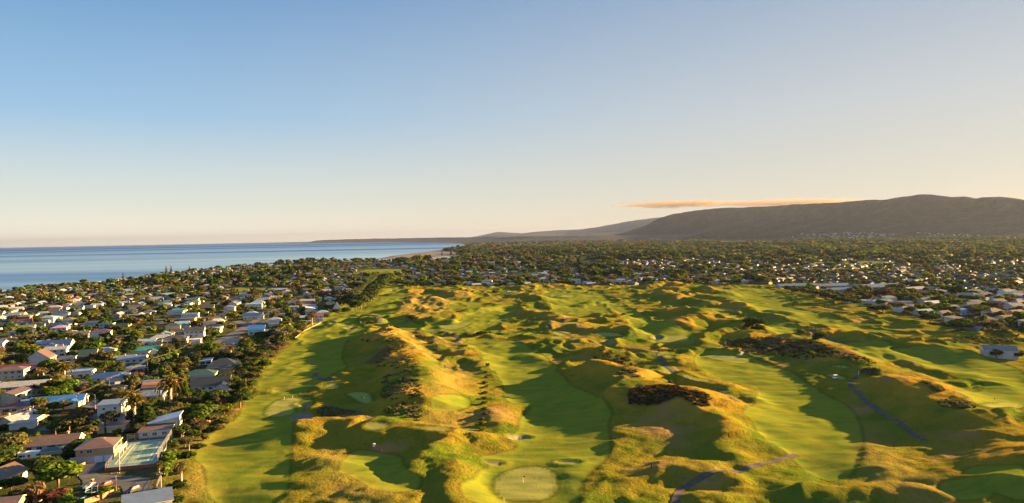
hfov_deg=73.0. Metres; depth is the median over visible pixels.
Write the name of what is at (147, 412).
tree
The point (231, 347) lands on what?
palm tree
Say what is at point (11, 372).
house
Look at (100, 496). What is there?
timber fence
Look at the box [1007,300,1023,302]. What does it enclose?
house
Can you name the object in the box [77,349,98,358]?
house
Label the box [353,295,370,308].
macrocarpa tree
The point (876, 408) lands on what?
path
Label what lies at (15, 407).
house
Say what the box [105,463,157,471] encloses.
brick wall
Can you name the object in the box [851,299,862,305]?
tree
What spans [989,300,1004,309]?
house
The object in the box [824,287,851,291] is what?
house
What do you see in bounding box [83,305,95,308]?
house
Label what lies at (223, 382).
house
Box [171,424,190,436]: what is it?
tree
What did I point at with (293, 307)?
house
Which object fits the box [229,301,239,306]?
house
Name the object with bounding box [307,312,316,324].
palm tree
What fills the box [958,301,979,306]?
house
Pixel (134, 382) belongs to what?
tree
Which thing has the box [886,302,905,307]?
tree
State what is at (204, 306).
house
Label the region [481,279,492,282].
house
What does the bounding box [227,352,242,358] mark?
tree
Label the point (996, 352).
tree
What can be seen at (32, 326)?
house
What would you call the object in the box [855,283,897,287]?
house
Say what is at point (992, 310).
house
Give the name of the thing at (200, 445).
shrub
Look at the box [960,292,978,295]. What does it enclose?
house
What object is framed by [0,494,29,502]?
house
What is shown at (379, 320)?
path
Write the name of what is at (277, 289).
house
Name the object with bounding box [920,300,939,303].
house
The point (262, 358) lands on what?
tree
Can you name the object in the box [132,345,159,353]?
house
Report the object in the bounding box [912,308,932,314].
house
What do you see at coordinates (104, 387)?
tree
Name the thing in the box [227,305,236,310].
house
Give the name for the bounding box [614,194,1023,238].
hills
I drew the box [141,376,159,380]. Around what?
tree
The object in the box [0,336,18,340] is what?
house
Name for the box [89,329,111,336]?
house
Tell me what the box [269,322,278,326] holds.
house
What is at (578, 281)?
house
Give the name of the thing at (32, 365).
house
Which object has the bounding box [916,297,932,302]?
house
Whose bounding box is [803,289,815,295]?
tree
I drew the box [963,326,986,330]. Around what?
house
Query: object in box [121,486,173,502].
house
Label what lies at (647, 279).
tree
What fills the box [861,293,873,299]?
tree
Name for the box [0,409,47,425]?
house
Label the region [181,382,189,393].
tree
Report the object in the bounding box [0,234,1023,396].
distant trees
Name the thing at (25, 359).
tree
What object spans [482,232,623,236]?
hills
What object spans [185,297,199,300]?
house
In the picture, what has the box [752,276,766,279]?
tree
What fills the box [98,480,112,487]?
parked car
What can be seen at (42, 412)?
tree
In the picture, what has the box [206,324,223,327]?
house
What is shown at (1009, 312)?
house
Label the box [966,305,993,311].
tree
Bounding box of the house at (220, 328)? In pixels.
[205,326,223,333]
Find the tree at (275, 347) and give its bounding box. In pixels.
[270,345,280,349]
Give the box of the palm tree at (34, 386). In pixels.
[29,384,39,395]
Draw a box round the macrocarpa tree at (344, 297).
[340,294,349,300]
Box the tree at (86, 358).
[77,356,91,362]
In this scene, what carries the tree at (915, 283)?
on the ground
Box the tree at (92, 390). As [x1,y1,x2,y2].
[85,387,98,395]
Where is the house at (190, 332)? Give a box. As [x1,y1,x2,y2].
[183,326,205,337]
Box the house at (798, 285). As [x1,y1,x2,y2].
[775,283,806,287]
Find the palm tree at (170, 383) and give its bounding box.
[154,374,184,402]
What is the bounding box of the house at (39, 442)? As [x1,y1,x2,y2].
[23,430,85,450]
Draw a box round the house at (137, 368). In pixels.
[124,365,146,372]
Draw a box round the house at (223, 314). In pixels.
[217,312,231,317]
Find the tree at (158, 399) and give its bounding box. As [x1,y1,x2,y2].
[148,397,161,401]
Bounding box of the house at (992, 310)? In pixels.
[981,308,1004,317]
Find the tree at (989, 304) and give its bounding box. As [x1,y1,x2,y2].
[980,302,1001,306]
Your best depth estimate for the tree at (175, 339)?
511.44 m
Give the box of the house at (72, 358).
[56,355,76,361]
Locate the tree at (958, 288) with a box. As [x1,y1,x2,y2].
[944,285,968,293]
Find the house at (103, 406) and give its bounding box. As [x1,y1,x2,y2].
[96,398,129,424]
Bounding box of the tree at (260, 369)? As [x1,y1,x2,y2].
[251,366,265,372]
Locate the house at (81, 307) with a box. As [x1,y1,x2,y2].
[70,306,84,311]
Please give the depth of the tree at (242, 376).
362.93 m
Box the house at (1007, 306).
[1003,302,1023,310]
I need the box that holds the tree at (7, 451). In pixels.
[0,445,15,462]
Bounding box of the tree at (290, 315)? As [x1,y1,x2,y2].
[284,312,299,321]
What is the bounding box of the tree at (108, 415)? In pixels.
[99,410,122,421]
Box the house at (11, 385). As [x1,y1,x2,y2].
[0,379,51,395]
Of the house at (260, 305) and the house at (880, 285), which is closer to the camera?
the house at (260, 305)
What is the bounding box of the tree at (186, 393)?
[182,390,196,404]
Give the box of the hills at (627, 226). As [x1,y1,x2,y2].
[475,217,661,236]
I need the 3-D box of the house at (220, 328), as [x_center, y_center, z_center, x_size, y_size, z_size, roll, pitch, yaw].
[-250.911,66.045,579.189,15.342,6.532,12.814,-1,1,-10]
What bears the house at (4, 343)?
on the ground
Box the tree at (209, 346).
[200,342,221,350]
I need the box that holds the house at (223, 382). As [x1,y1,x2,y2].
[190,375,231,390]
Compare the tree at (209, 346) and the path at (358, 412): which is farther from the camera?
the tree at (209, 346)
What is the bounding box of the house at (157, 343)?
[150,339,162,345]
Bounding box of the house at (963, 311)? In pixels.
[951,308,974,314]
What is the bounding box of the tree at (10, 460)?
[0,458,21,465]
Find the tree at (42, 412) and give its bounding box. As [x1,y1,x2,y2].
[33,409,50,414]
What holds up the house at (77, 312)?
on the ground
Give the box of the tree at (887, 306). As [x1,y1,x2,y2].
[874,304,891,311]
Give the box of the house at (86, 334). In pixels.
[66,329,89,338]
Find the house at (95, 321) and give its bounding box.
[83,320,99,323]
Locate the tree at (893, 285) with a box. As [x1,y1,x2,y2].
[887,283,905,287]
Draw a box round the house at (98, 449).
[70,437,126,463]
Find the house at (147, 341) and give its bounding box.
[137,338,157,345]
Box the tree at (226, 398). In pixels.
[220,396,234,403]
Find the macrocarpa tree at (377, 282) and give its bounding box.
[370,281,386,284]
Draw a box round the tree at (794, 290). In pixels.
[788,288,799,293]
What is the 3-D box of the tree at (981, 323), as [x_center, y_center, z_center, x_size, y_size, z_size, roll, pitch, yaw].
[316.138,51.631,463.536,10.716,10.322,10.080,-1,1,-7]
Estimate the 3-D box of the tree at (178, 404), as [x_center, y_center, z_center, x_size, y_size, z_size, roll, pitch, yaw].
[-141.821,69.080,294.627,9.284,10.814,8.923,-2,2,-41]
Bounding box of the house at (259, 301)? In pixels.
[251,300,264,306]
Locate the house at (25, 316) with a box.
[18,314,32,320]
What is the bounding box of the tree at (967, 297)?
[958,295,980,299]
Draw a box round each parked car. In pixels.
[82,481,98,489]
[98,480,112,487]
[123,484,140,493]
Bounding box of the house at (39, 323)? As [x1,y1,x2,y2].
[28,322,45,326]
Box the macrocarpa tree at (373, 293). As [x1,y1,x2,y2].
[360,290,376,303]
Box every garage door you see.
[94,456,102,462]
[104,455,112,461]
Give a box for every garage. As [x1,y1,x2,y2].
[8,418,38,430]
[38,446,65,457]
[97,420,130,433]
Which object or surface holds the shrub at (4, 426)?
on the ground
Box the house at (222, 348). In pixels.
[217,343,238,351]
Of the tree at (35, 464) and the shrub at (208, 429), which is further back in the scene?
the shrub at (208, 429)
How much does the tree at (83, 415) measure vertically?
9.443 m
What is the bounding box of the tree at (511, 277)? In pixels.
[505,276,516,279]
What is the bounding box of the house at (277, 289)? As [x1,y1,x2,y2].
[272,288,287,290]
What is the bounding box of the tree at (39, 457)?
[31,455,48,459]
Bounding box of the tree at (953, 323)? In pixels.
[944,320,975,329]
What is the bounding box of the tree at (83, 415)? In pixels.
[69,413,87,426]
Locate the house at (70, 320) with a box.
[61,317,76,324]
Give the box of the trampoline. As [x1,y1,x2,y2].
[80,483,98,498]
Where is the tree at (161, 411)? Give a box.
[154,406,177,415]
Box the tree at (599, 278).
[589,276,606,282]
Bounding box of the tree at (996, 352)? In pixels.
[990,349,1003,357]
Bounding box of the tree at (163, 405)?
[156,403,169,407]
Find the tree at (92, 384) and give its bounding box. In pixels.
[87,380,104,393]
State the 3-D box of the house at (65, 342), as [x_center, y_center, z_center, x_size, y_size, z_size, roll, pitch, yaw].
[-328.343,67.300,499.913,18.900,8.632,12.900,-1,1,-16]
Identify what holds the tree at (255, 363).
on the ground
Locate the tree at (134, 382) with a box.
[126,374,141,392]
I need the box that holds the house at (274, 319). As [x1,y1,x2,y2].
[268,317,281,324]
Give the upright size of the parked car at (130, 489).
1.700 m
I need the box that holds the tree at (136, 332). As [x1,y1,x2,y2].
[130,330,142,336]
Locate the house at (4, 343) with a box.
[0,340,8,347]
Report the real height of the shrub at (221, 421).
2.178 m
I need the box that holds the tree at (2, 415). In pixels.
[0,412,7,418]
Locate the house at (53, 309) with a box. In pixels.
[47,308,61,311]
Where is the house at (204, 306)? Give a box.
[199,304,214,308]
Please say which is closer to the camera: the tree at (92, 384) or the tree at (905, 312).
the tree at (92, 384)
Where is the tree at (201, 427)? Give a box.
[193,424,206,431]
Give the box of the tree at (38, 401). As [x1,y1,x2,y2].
[29,397,49,408]
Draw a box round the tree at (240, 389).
[233,388,250,391]
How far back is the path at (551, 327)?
517.06 m
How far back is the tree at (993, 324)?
456.75 m
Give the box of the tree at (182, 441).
[177,437,192,447]
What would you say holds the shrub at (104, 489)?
on the ground
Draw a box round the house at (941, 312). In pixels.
[937,310,951,317]
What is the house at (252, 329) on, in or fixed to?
on the ground
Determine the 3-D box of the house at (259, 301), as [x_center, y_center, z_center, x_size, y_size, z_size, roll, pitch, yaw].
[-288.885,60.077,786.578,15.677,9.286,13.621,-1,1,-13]
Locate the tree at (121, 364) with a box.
[113,361,125,366]
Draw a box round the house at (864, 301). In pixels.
[842,299,869,303]
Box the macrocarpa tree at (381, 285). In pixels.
[366,283,384,288]
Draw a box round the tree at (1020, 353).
[1014,351,1023,356]
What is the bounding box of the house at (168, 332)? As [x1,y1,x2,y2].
[157,331,172,334]
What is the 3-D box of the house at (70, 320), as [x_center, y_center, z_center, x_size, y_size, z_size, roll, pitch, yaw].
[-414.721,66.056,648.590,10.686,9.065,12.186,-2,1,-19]
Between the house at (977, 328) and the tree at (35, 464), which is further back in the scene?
the house at (977, 328)
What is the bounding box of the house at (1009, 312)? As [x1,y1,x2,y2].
[1006,309,1022,314]
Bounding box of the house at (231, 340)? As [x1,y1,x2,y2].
[221,337,240,343]
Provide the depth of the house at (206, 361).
424.74 m
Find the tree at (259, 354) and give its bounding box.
[252,352,269,356]
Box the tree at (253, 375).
[248,372,261,378]
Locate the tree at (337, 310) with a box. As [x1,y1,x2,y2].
[331,308,341,315]
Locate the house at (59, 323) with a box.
[48,322,71,327]
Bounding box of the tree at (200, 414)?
[186,410,210,419]
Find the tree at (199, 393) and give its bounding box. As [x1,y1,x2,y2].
[183,389,205,396]
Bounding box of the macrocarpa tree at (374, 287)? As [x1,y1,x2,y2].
[364,285,379,297]
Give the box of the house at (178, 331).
[170,328,183,334]
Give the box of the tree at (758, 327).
[750,325,765,332]
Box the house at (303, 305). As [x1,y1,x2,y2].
[302,304,315,306]
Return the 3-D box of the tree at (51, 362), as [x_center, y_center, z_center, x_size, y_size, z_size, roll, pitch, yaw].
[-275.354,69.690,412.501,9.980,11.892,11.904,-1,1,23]
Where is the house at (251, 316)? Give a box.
[242,312,263,319]
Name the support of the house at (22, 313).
on the ground
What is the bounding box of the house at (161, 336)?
[149,334,168,338]
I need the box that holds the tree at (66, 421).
[57,417,85,431]
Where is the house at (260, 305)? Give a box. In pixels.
[245,303,262,308]
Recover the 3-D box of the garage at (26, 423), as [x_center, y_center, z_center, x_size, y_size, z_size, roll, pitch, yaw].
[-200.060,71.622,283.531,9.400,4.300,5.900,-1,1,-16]
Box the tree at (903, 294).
[898,292,921,296]
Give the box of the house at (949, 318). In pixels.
[943,315,963,323]
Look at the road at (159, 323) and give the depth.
653.35 m
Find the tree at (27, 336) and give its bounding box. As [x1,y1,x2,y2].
[18,334,38,339]
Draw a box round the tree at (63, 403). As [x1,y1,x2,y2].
[54,400,72,411]
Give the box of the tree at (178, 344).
[174,342,185,347]
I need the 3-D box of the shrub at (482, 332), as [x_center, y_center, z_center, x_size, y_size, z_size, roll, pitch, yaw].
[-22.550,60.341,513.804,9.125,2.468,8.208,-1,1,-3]
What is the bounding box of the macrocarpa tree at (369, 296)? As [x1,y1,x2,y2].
[355,293,372,305]
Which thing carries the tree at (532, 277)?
on the ground
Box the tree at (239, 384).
[230,380,246,389]
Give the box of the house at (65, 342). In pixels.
[41,338,74,347]
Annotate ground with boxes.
[0,238,1023,502]
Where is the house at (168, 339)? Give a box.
[163,335,188,344]
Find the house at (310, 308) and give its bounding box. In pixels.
[305,306,315,310]
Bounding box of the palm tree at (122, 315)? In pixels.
[118,313,126,321]
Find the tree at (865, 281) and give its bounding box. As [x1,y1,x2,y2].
[861,280,872,283]
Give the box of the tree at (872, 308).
[867,306,878,312]
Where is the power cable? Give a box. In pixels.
[5,356,159,415]
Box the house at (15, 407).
[0,401,34,413]
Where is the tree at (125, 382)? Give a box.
[120,378,141,384]
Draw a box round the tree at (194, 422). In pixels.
[187,418,208,428]
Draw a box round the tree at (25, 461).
[21,457,31,466]
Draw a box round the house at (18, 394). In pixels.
[0,386,33,405]
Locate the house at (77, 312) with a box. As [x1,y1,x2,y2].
[72,310,81,314]
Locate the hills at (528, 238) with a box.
[304,234,706,242]
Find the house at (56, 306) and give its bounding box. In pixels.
[49,305,62,309]
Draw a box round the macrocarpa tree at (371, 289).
[362,288,378,300]
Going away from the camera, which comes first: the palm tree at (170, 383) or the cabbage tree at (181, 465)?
the cabbage tree at (181, 465)
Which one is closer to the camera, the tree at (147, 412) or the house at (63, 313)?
the tree at (147, 412)
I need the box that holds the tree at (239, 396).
[227,390,252,407]
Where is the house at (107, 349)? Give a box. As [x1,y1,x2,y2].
[101,347,116,351]
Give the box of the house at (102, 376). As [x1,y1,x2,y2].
[89,371,131,382]
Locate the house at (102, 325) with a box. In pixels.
[99,322,115,328]
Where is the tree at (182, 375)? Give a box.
[177,372,189,388]
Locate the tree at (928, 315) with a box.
[920,312,940,322]
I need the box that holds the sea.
[0,242,464,290]
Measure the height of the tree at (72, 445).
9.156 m
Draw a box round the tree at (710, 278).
[700,276,715,282]
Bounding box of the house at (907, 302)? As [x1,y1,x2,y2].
[895,300,912,303]
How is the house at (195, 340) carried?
on the ground
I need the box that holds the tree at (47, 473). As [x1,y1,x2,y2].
[32,460,83,487]
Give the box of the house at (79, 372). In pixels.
[66,367,96,377]
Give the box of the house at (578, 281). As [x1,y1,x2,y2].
[571,279,580,283]
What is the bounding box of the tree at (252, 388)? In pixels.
[239,386,257,391]
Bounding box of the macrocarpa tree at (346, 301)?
[342,298,353,308]
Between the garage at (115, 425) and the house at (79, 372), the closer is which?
the garage at (115, 425)
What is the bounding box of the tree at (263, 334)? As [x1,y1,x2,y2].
[250,331,270,342]
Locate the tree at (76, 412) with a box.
[63,409,95,424]
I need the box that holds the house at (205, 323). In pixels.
[202,321,216,325]
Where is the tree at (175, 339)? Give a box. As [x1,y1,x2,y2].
[172,337,180,342]
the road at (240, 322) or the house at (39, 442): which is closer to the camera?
the house at (39, 442)
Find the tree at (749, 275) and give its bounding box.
[743,272,758,283]
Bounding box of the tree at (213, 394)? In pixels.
[201,389,228,400]
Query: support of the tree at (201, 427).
on the ground
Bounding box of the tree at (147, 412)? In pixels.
[129,404,156,426]
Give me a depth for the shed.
390.48 m
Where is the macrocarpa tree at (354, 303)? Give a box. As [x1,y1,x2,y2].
[349,299,362,311]
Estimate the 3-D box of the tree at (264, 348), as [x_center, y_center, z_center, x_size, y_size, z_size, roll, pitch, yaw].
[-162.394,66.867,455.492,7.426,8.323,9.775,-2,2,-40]
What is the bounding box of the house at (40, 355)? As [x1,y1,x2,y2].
[26,348,56,362]
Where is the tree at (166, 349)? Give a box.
[162,346,172,358]
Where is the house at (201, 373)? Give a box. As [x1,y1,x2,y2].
[186,369,217,381]
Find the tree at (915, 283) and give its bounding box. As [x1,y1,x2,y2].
[904,281,921,285]
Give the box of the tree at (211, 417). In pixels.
[205,414,219,422]
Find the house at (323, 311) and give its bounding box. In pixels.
[316,310,328,313]
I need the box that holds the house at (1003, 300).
[991,298,1006,303]
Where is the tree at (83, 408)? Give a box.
[70,407,89,411]
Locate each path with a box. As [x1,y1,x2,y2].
[312,372,337,380]
[351,409,371,417]
[372,314,382,322]
[429,331,460,344]
[548,319,653,352]
[657,353,679,372]
[671,454,798,502]
[718,388,739,401]
[811,329,847,343]
[847,373,927,440]
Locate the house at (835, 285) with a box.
[814,283,848,287]
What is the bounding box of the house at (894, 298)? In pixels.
[881,295,896,301]
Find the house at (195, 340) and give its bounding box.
[188,338,201,343]
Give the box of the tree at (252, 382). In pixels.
[245,379,257,385]
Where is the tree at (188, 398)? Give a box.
[174,395,196,402]
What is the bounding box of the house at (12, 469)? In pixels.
[0,461,29,479]
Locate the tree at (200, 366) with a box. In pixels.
[193,365,207,368]
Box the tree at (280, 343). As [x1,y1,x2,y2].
[275,341,286,345]
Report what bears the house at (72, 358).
on the ground
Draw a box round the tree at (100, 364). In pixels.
[92,361,116,371]
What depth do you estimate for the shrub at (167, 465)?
223.97 m
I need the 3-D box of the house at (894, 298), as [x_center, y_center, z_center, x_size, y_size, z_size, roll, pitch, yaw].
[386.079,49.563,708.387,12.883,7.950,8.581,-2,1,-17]
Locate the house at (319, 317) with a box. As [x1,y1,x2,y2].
[313,313,323,321]
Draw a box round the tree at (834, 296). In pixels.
[828,294,840,301]
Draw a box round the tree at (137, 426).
[132,422,148,429]
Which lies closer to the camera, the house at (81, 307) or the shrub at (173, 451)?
the shrub at (173, 451)
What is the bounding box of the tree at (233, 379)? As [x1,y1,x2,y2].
[230,376,240,382]
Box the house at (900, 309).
[893,306,907,311]
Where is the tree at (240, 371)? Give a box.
[234,368,250,373]
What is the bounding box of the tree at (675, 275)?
[669,273,680,278]
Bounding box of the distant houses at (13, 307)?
[0,232,1023,311]
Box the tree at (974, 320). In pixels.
[958,318,979,322]
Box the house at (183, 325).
[181,323,190,327]
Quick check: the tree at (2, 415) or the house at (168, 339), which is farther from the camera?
the house at (168, 339)
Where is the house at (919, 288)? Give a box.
[906,286,926,290]
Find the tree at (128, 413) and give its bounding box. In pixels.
[124,408,137,415]
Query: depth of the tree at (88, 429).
264.99 m
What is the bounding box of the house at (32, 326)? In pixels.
[18,324,35,329]
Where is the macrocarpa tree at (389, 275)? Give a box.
[377,273,393,279]
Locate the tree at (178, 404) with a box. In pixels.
[172,401,186,418]
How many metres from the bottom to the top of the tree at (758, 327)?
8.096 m
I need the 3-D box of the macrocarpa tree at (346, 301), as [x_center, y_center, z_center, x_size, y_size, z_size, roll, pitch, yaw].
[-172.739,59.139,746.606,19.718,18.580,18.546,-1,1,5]
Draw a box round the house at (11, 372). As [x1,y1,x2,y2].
[0,366,30,379]
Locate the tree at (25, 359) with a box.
[21,353,28,363]
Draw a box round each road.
[0,291,190,338]
[35,355,186,430]
[56,286,268,358]
[69,463,151,492]
[105,382,125,389]
[186,295,302,356]
[230,320,267,337]
[232,320,265,328]
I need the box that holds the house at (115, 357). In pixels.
[105,354,136,361]
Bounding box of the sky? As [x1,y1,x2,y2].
[0,0,1023,247]
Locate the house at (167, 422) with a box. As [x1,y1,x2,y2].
[137,410,183,438]
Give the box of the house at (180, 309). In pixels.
[172,308,185,312]
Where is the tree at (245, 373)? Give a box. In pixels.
[241,371,251,380]
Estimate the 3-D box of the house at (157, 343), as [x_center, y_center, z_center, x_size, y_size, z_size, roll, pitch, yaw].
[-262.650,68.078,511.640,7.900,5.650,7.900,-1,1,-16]
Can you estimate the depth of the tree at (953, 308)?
592.18 m
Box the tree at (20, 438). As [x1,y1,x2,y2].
[0,432,32,445]
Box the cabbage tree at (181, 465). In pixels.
[173,460,187,480]
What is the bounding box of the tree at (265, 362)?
[259,360,271,365]
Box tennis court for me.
[107,438,171,467]
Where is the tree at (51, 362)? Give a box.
[38,358,56,368]
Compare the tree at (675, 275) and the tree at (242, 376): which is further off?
the tree at (675, 275)
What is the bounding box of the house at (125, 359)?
[116,354,148,363]
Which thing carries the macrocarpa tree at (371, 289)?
on the ground
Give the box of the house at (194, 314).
[181,312,199,317]
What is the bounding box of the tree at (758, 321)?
[750,318,767,324]
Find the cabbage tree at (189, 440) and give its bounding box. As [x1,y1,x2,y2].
[185,438,192,450]
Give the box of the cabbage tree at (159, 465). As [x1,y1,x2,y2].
[153,461,164,476]
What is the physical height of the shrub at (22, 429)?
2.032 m
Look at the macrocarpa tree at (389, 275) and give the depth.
1111.42 m
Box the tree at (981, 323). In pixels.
[973,321,991,330]
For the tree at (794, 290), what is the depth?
804.90 m
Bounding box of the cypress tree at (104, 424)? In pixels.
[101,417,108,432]
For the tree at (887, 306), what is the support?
on the ground
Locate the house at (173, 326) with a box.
[165,323,180,328]
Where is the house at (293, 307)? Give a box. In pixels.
[289,306,298,310]
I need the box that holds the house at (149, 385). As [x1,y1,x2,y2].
[141,379,177,392]
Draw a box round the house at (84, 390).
[66,381,90,394]
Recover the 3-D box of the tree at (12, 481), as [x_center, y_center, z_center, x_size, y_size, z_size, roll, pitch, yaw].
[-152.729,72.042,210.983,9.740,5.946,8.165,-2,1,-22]
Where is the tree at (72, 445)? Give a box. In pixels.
[61,438,91,451]
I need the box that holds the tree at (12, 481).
[0,476,28,489]
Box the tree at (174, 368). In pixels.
[172,366,189,370]
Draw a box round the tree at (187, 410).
[173,406,192,420]
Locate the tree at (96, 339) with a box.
[88,336,104,342]
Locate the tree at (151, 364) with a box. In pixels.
[144,354,155,371]
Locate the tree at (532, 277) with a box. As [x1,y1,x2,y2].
[524,276,537,279]
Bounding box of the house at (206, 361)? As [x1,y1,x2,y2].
[198,357,213,364]
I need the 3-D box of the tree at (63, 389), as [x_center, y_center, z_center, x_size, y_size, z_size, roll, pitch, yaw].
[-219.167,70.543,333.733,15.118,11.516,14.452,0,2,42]
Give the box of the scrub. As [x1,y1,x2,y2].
[316,325,1019,420]
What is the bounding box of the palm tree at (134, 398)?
[119,389,149,420]
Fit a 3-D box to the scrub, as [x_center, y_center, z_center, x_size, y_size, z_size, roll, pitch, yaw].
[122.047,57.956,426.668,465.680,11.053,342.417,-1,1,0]
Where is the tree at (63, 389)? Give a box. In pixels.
[39,384,76,395]
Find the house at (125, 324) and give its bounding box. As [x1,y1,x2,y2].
[115,322,131,326]
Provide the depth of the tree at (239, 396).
308.26 m
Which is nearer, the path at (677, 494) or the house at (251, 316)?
the path at (677, 494)
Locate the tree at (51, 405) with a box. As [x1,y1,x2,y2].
[45,401,58,411]
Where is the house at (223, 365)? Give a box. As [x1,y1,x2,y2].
[206,358,239,373]
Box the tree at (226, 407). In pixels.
[218,403,232,414]
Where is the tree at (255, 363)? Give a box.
[249,360,259,366]
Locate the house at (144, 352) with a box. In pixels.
[125,350,150,354]
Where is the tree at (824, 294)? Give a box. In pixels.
[818,292,831,299]
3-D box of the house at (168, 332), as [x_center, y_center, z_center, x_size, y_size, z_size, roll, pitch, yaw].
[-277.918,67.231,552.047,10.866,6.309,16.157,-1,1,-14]
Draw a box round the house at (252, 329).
[247,325,265,334]
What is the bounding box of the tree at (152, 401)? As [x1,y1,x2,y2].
[136,399,156,405]
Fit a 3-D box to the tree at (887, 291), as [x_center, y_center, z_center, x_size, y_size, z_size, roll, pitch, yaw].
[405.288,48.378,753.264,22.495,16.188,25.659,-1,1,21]
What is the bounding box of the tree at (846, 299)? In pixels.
[841,298,854,303]
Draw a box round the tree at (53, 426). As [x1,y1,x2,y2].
[45,421,64,434]
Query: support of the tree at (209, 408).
on the ground
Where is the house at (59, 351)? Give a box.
[45,344,69,356]
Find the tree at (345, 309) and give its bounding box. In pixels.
[340,307,350,314]
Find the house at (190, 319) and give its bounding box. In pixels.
[179,317,196,321]
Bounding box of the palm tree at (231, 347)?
[225,344,235,358]
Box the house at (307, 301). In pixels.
[300,299,314,305]
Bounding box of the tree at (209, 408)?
[191,404,219,412]
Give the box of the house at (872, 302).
[868,299,892,304]
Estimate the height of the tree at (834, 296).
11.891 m
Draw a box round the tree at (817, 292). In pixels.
[812,290,826,297]
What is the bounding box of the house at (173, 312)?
[167,309,184,314]
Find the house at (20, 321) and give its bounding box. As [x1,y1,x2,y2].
[9,319,30,324]
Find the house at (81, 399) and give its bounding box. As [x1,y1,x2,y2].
[28,393,88,408]
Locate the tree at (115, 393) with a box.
[101,388,130,399]
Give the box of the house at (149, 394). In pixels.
[137,390,167,400]
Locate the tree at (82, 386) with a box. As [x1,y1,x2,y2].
[76,383,90,392]
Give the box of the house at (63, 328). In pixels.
[50,325,69,331]
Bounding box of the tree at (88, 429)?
[70,424,99,434]
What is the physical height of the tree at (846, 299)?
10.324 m
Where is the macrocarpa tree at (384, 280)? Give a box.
[375,279,388,289]
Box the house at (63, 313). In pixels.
[52,310,70,317]
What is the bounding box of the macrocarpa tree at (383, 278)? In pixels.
[374,277,389,288]
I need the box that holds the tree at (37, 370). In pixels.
[25,367,49,375]
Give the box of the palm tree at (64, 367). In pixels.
[54,361,75,374]
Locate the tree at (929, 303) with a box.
[924,301,933,305]
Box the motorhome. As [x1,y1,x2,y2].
[17,450,40,460]
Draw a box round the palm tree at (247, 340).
[241,337,252,343]
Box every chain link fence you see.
[127,430,167,441]
[157,429,171,459]
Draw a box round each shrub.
[0,424,8,429]
[1,489,23,496]
[17,427,27,431]
[22,481,45,500]
[38,420,48,423]
[38,487,67,502]
[55,494,76,502]
[62,450,74,457]
[92,485,118,493]
[112,428,121,433]
[123,427,135,431]
[125,415,132,421]
[158,462,170,471]
[159,470,168,476]
[160,449,178,456]
[161,456,176,462]
[166,479,186,488]
[167,439,178,446]
[172,495,184,502]
[179,451,196,456]
[191,443,206,447]
[200,433,208,439]
[202,427,214,432]
[212,424,225,430]
[213,418,231,424]
[476,331,487,334]
[741,317,756,321]
[743,322,754,326]
[811,332,827,338]
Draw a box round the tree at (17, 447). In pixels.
[8,443,24,452]
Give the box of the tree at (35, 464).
[26,455,63,474]
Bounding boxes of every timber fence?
[84,489,113,502]
[295,322,321,337]
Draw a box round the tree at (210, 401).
[202,390,214,402]
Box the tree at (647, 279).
[642,278,652,282]
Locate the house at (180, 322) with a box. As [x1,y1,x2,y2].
[174,321,189,323]
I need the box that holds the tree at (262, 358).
[254,356,270,360]
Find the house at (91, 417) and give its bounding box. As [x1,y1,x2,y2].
[86,413,96,421]
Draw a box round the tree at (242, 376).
[231,374,246,378]
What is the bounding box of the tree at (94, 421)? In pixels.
[85,419,99,424]
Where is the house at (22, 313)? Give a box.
[8,312,27,314]
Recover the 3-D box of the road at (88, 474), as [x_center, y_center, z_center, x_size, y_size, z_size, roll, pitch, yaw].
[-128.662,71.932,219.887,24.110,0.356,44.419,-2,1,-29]
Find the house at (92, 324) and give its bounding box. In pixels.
[80,323,96,325]
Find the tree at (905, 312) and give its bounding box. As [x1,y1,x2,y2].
[900,310,911,313]
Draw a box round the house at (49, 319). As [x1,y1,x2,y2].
[40,315,57,322]
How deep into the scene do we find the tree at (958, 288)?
755.34 m
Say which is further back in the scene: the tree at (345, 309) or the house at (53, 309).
the house at (53, 309)
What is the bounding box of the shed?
[979,345,1019,359]
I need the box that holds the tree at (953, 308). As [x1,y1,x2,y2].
[942,306,960,311]
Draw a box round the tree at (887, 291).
[873,288,895,295]
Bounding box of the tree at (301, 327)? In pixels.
[294,323,306,334]
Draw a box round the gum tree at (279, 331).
[267,327,295,335]
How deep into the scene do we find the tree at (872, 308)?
613.40 m
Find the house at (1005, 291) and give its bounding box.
[997,288,1014,294]
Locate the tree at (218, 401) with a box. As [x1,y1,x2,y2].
[211,397,226,411]
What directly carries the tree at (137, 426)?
on the ground
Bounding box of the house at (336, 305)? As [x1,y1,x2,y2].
[333,302,340,308]
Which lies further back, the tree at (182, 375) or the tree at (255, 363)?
the tree at (255, 363)
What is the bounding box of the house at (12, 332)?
[9,331,21,334]
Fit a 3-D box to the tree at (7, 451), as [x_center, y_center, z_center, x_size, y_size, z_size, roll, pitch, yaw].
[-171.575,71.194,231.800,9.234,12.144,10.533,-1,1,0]
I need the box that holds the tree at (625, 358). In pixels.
[620,356,631,362]
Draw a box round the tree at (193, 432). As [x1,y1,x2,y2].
[183,429,201,437]
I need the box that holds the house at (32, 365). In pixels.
[0,363,45,369]
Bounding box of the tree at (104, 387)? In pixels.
[97,384,111,393]
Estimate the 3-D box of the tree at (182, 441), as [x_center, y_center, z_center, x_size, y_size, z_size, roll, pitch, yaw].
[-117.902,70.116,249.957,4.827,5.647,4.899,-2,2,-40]
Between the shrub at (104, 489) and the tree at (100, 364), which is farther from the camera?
the tree at (100, 364)
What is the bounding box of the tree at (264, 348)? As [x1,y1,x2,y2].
[259,347,271,349]
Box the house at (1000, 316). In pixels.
[995,315,1012,318]
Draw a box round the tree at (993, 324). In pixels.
[984,322,1004,329]
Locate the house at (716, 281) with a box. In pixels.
[709,279,721,283]
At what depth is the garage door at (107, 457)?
237.15 m

